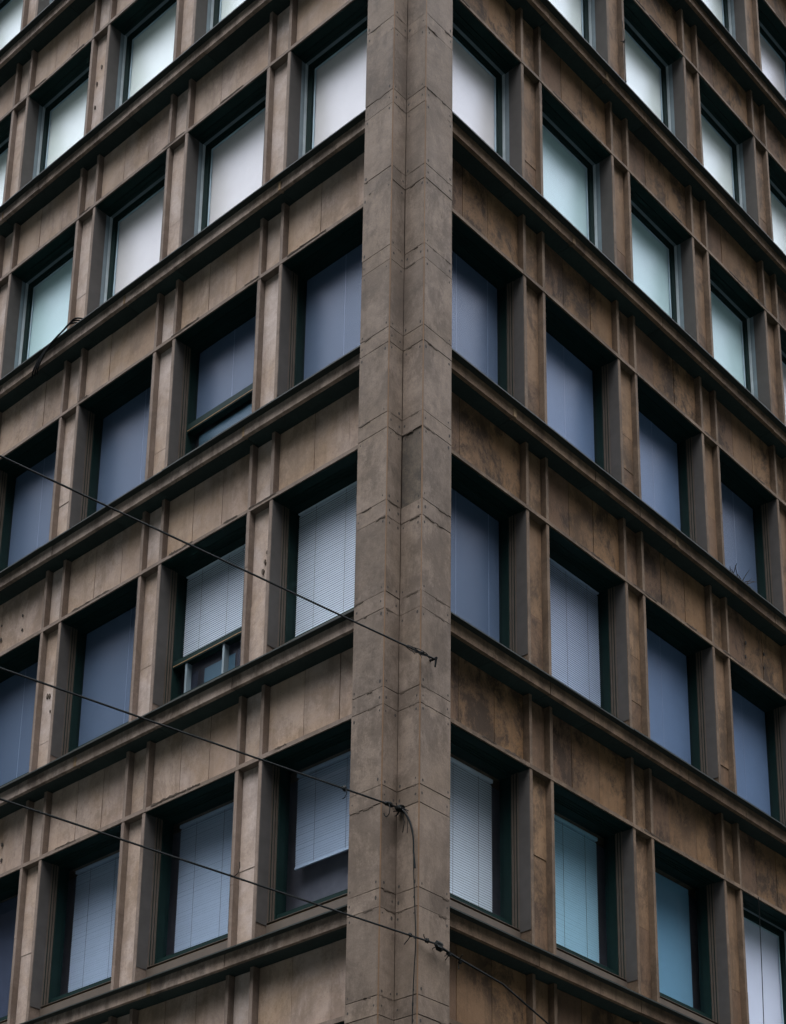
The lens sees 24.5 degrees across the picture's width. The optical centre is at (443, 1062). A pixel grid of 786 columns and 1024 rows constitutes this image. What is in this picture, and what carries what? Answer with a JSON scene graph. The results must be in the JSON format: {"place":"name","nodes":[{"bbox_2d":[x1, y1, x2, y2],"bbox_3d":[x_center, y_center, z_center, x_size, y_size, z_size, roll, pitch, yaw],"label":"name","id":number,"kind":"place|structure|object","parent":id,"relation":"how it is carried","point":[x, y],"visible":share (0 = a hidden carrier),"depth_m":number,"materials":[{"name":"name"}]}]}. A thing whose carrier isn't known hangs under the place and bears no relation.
{"place":"outdoors","nodes":[
{"label":"outdoors","id":0,"kind":"place"},
{"bbox_3d":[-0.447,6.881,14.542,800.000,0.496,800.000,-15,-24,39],"label":"ground","id":1,"kind":"structure","parent":0,"visible":0},
{"bbox_2d":[0,0,785,1023],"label":"office building","id":2,"kind":"structure","parent":1,"relation":"on","point":[450,334],"depth_m":21.79,"materials":[{"name":"concrete"}]},
{"bbox_2d":[0,112,11,205],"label":"window","id":3,"kind":"structure","parent":2,"relation":"in","point":[5,125],"depth_m":27.93,"materials":[{"name":"glass"}]},
{"bbox_2d":[0,870,19,1023],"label":"window","id":4,"kind":"structure","parent":2,"relation":"in","point":[9,884],"depth_m":22.64,"materials":[{"name":"blue glass"}]},
{"bbox_2d":[0,0,23,49],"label":"window","id":5,"kind":"structure","parent":2,"relation":"in","point":[10,10],"depth_m":29.19,"materials":[{"name":"glass"}]},
{"bbox_2d":[0,634,40,786],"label":"window","id":6,"kind":"structure","parent":2,"relation":"in","point":[17,693],"depth_m":23.68,"materials":[{"name":"blue glass"}]},
{"bbox_2d":[0,420,58,571],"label":"window","id":7,"kind":"structure","parent":2,"relation":"in","point":[26,497],"depth_m":24.88,"materials":[{"name":"blue glass"}]},
{"bbox_2d":[1,223,75,377],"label":"window","id":8,"kind":"structure","parent":2,"relation":"in","point":[38,306],"depth_m":25.94,"materials":[{"name":"glass"}]},
{"bbox_2d":[37,0,52,14],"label":"window","id":9,"kind":"structure","parent":2,"relation":"in","point":[42,4],"depth_m":27.88,"materials":[{"name":"glass"}]},
{"bbox_2d":[20,41,91,188],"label":"window","id":10,"kind":"structure","parent":2,"relation":"in","point":[55,123],"depth_m":27.01,"materials":[{"name":"glass"}]},
{"bbox_2d":[31,317,82,377],"bbox_3d":[-5.200,-9.612,24.254,1.085,0.437,0.162,-13,-23,34],"label":"loose cable","id":11,"kind":"object","parent":2,"relation":"on","point":[40,358],"visible":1,"depth_m":24.34,"materials":[{"name":"black rubber"}]},
{"bbox_2d":[30,824,120,1015],"bbox_3d":[-4.110,-1.497,21.177,1.499,2.214,0.544,-15,-24,39],"label":"window","id":12,"kind":"structure","parent":2,"relation":"in","point":[55,869],"depth_m":21.59,"materials":[{"name":"blue glass"}]},
{"bbox_2d":[51,577,138,757],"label":"window","id":13,"kind":"structure","parent":2,"relation":"in","point":[95,660],"depth_m":22.58,"materials":[{"name":"blue glass"}]},
{"bbox_2d":[69,354,152,526],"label":"window","id":14,"kind":"structure","parent":2,"relation":"in","point":[112,429],"depth_m":23.66,"materials":[{"name":"blue glass"}]},
{"bbox_2d":[87,150,166,314],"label":"window","id":15,"kind":"structure","parent":2,"relation":"in","point":[126,237],"depth_m":24.72,"materials":[{"name":"glass"}]},
{"bbox_2d":[103,0,176,119],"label":"window","id":16,"kind":"structure","parent":2,"relation":"in","point":[145,47],"depth_m":25.83,"materials":[{"name":"glass"}]},
{"bbox_2d":[136,772,234,976],"bbox_3d":[-2.658,-1.897,19.972,1.499,2.214,0.544,-15,-24,39],"label":"window","id":17,"kind":"structure","parent":2,"relation":"in","point":[160,821],"depth_m":20.37,"materials":[{"name":"grey glass"}]},
{"bbox_2d":[153,515,246,705],"bbox_3d":[-2.645,-5.024,21.027,1.499,2.214,0.544,-15,-24,39],"label":"window","id":18,"kind":"structure","parent":2,"relation":"in","point":[170,663],"depth_m":21.37,"materials":[{"name":"green paint"}]},
{"bbox_2d":[0,667,408,816],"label":"span wire","id":19,"kind":"object","parent":2,"relation":"attached to","point":[398,808],"visible":1,"depth_m":16.12,"materials":[{"name":"black metal"}]},
{"bbox_2d":[168,281,257,464],"bbox_3d":[-2.631,-8.150,22.082,1.499,2.214,0.544,-15,-24,39],"label":"window","id":20,"kind":"structure","parent":2,"relation":"in","point":[213,372],"depth_m":22.44,"materials":[{"name":"blue glass"}]},
{"bbox_2d":[0,455,437,666],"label":"span wire","id":21,"kind":"object","parent":2,"relation":"attached to","point":[416,650],"visible":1,"depth_m":16.77,"materials":[{"name":"black metal"}]},
{"bbox_2d":[194,0,244,42],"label":"window","id":22,"kind":"structure","parent":2,"relation":"in","point":[209,13],"depth_m":24.58,"materials":[{"name":"glass"}]},
{"bbox_2d":[181,71,266,244],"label":"window","id":23,"kind":"structure","parent":2,"relation":"in","point":[224,167],"depth_m":23.50,"materials":[{"name":"glass"}]},
{"bbox_2d":[0,798,548,1023],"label":"span wire","id":24,"kind":"object","parent":2,"relation":"attached to","point":[439,945],"visible":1,"depth_m":16.21,"materials":[{"name":"black metal"}]},
{"bbox_2d":[256,720,350,933],"bbox_3d":[-1.207,-2.297,18.768,1.499,2.214,0.544,-15,-24,39],"label":"window","id":25,"kind":"structure","parent":2,"relation":"in","point":[275,785],"depth_m":19.22,"materials":[{"name":"green paint"}]},
{"bbox_2d":[267,450,357,648],"bbox_3d":[-1.194,-5.424,19.823,1.499,2.214,0.544,-15,-24,39],"label":"window","id":26,"kind":"structure","parent":2,"relation":"in","point":[309,495],"depth_m":20.20,"materials":[{"name":"green paint"}]},
{"bbox_2d":[277,209,362,395],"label":"window","id":27,"kind":"structure","parent":2,"relation":"in","point":[320,315],"depth_m":21.26,"materials":[{"name":"blue glass"}]},
{"bbox_2d":[286,0,367,167],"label":"window","id":28,"kind":"structure","parent":2,"relation":"in","point":[327,90],"depth_m":22.32,"materials":[{"name":"glass"}]},
{"bbox_2d":[400,809,415,1023],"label":"hanging cable","id":29,"kind":"object","parent":2,"relation":"attached to","point":[411,827],"visible":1,"depth_m":17.27,"materials":[{"name":"black rubber"}]},
{"bbox_2d":[452,0,521,175],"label":"window","id":30,"kind":"structure","parent":2,"relation":"in","point":[486,89],"depth_m":22.46,"materials":[{"name":"glass"}]},
{"bbox_2d":[452,213,524,405],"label":"window","id":31,"kind":"structure","parent":2,"relation":"in","point":[488,303],"depth_m":21.40,"materials":[{"name":"blue glass"}]},
{"bbox_2d":[450,454,527,655],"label":"window","id":32,"kind":"structure","parent":2,"relation":"in","point":[488,533],"depth_m":20.31,"materials":[{"name":"blue glass"}]},
{"bbox_2d":[450,723,530,938],"bbox_3d":[0.222,-2.269,18.834,0.544,2.214,1.499,-15,-24,39],"label":"window","id":33,"kind":"structure","parent":2,"relation":"in","point":[513,776],"depth_m":19.32,"materials":[{"name":"green paint"}]},
{"bbox_2d":[549,0,607,62],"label":"window","id":34,"kind":"structure","parent":2,"relation":"in","point":[588,17],"depth_m":24.92,"materials":[{"name":"glass"}]},
{"bbox_2d":[542,85,614,263],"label":"window","id":35,"kind":"structure","parent":2,"relation":"in","point":[579,186],"depth_m":23.79,"materials":[{"name":"glass"}]},
{"bbox_2d":[545,295,621,482],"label":"window","id":36,"kind":"structure","parent":2,"relation":"in","point":[583,389],"depth_m":22.73,"materials":[{"name":"blue glass"}]},
{"bbox_2d":[549,526,628,721],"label":"window","id":37,"kind":"structure","parent":2,"relation":"in","point":[608,589],"depth_m":21.67,"materials":[{"name":"grey glass"}]},
{"bbox_2d":[554,783,637,987],"bbox_3d":[1.485,-1.802,20.200,0.544,2.214,1.499,-15,-24,39],"label":"window","id":38,"kind":"structure","parent":2,"relation":"in","point":[617,835],"depth_m":20.66,"materials":[{"name":"glass"}]},
{"bbox_2d":[620,21,625,81],"bbox_3d":[2.488,-13.857,24.929,0.076,1.341,0.074,-7,-20,19],"label":"cord","id":39,"kind":"object","parent":2,"relation":"hanging from","point":[623,41],"visible":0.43,"depth_m":24.98,"materials":[{"name":"black rubber"}]},
{"bbox_2d":[623,0,686,147],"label":"window","id":40,"kind":"structure","parent":2,"relation":"in","point":[658,80],"depth_m":26.26,"materials":[{"name":"glass"}]},
{"bbox_2d":[630,175,696,341],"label":"window","id":41,"kind":"structure","parent":2,"relation":"in","point":[662,264],"depth_m":25.18,"materials":[{"name":"glass"}]},
{"bbox_2d":[637,376,706,551],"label":"window","id":42,"kind":"structure","parent":2,"relation":"in","point":[671,456],"depth_m":24.12,"materials":[{"name":"blue glass"}]},
{"bbox_2d":[645,597,717,778],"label":"window","id":43,"kind":"structure","parent":2,"relation":"in","point":[680,663],"depth_m":23.04,"materials":[{"name":"blue glass"}]},
{"bbox_2d":[654,840,730,1023],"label":"window","id":44,"kind":"structure","parent":2,"relation":"in","point":[672,902],"depth_m":22.04,"materials":[{"name":"blue glass"}]},
{"bbox_2d":[702,0,747,53],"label":"window","id":45,"kind":"structure","parent":2,"relation":"in","point":[731,13],"depth_m":28.75,"materials":[{"name":"glass"}]},
{"bbox_2d":[699,76,758,224],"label":"window","id":46,"kind":"structure","parent":2,"relation":"in","point":[730,160],"depth_m":27.63,"materials":[{"name":"glass"}]},
{"bbox_2d":[709,255,770,410],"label":"window","id":47,"kind":"structure","parent":2,"relation":"in","point":[738,322],"depth_m":26.56,"materials":[{"name":"glass"}]},
{"bbox_2d":[730,564,754,583],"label":"dry twigs","id":48,"kind":"object","parent":2,"relation":"on","point":[744,576],"visible":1,"depth_m":23.84,"materials":[{"name":"plant"}]},
{"bbox_2d":[719,449,783,612],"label":"window","id":49,"kind":"structure","parent":2,"relation":"in","point":[750,523],"depth_m":25.51,"materials":[{"name":"blue glass"}]},
{"bbox_2d":[730,660,785,825],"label":"window","id":50,"kind":"structure","parent":2,"relation":"in","point":[759,714],"depth_m":24.43,"materials":[{"name":"blue glass"}]},
{"bbox_2d":[758,897,763,1023],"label":"cord","id":51,"kind":"object","parent":2,"relation":"hanging from","point":[761,961],"visible":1,"depth_m":22.49,"materials":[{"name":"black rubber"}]},
{"bbox_2d":[742,891,785,1023],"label":"window","id":52,"kind":"structure","parent":2,"relation":"in","point":[773,934],"depth_m":23.30,"materials":[{"name":"glass"}]},
{"bbox_2d":[757,0,785,98],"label":"window","id":53,"kind":"structure","parent":2,"relation":"in","point":[773,50],"depth_m":29.96,"materials":[{"name":"glass"}]},
{"bbox_2d":[768,154,785,254],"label":"window","id":54,"kind":"structure","parent":2,"relation":"in","point":[778,194],"depth_m":28.78,"materials":[{"name":"glass"}]},
{"bbox_2d":[780,327,785,414],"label":"window","id":55,"kind":"structure","parent":2,"relation":"in","point":[782,333],"depth_m":27.61,"materials":[{"name":"metal"}]}
]}

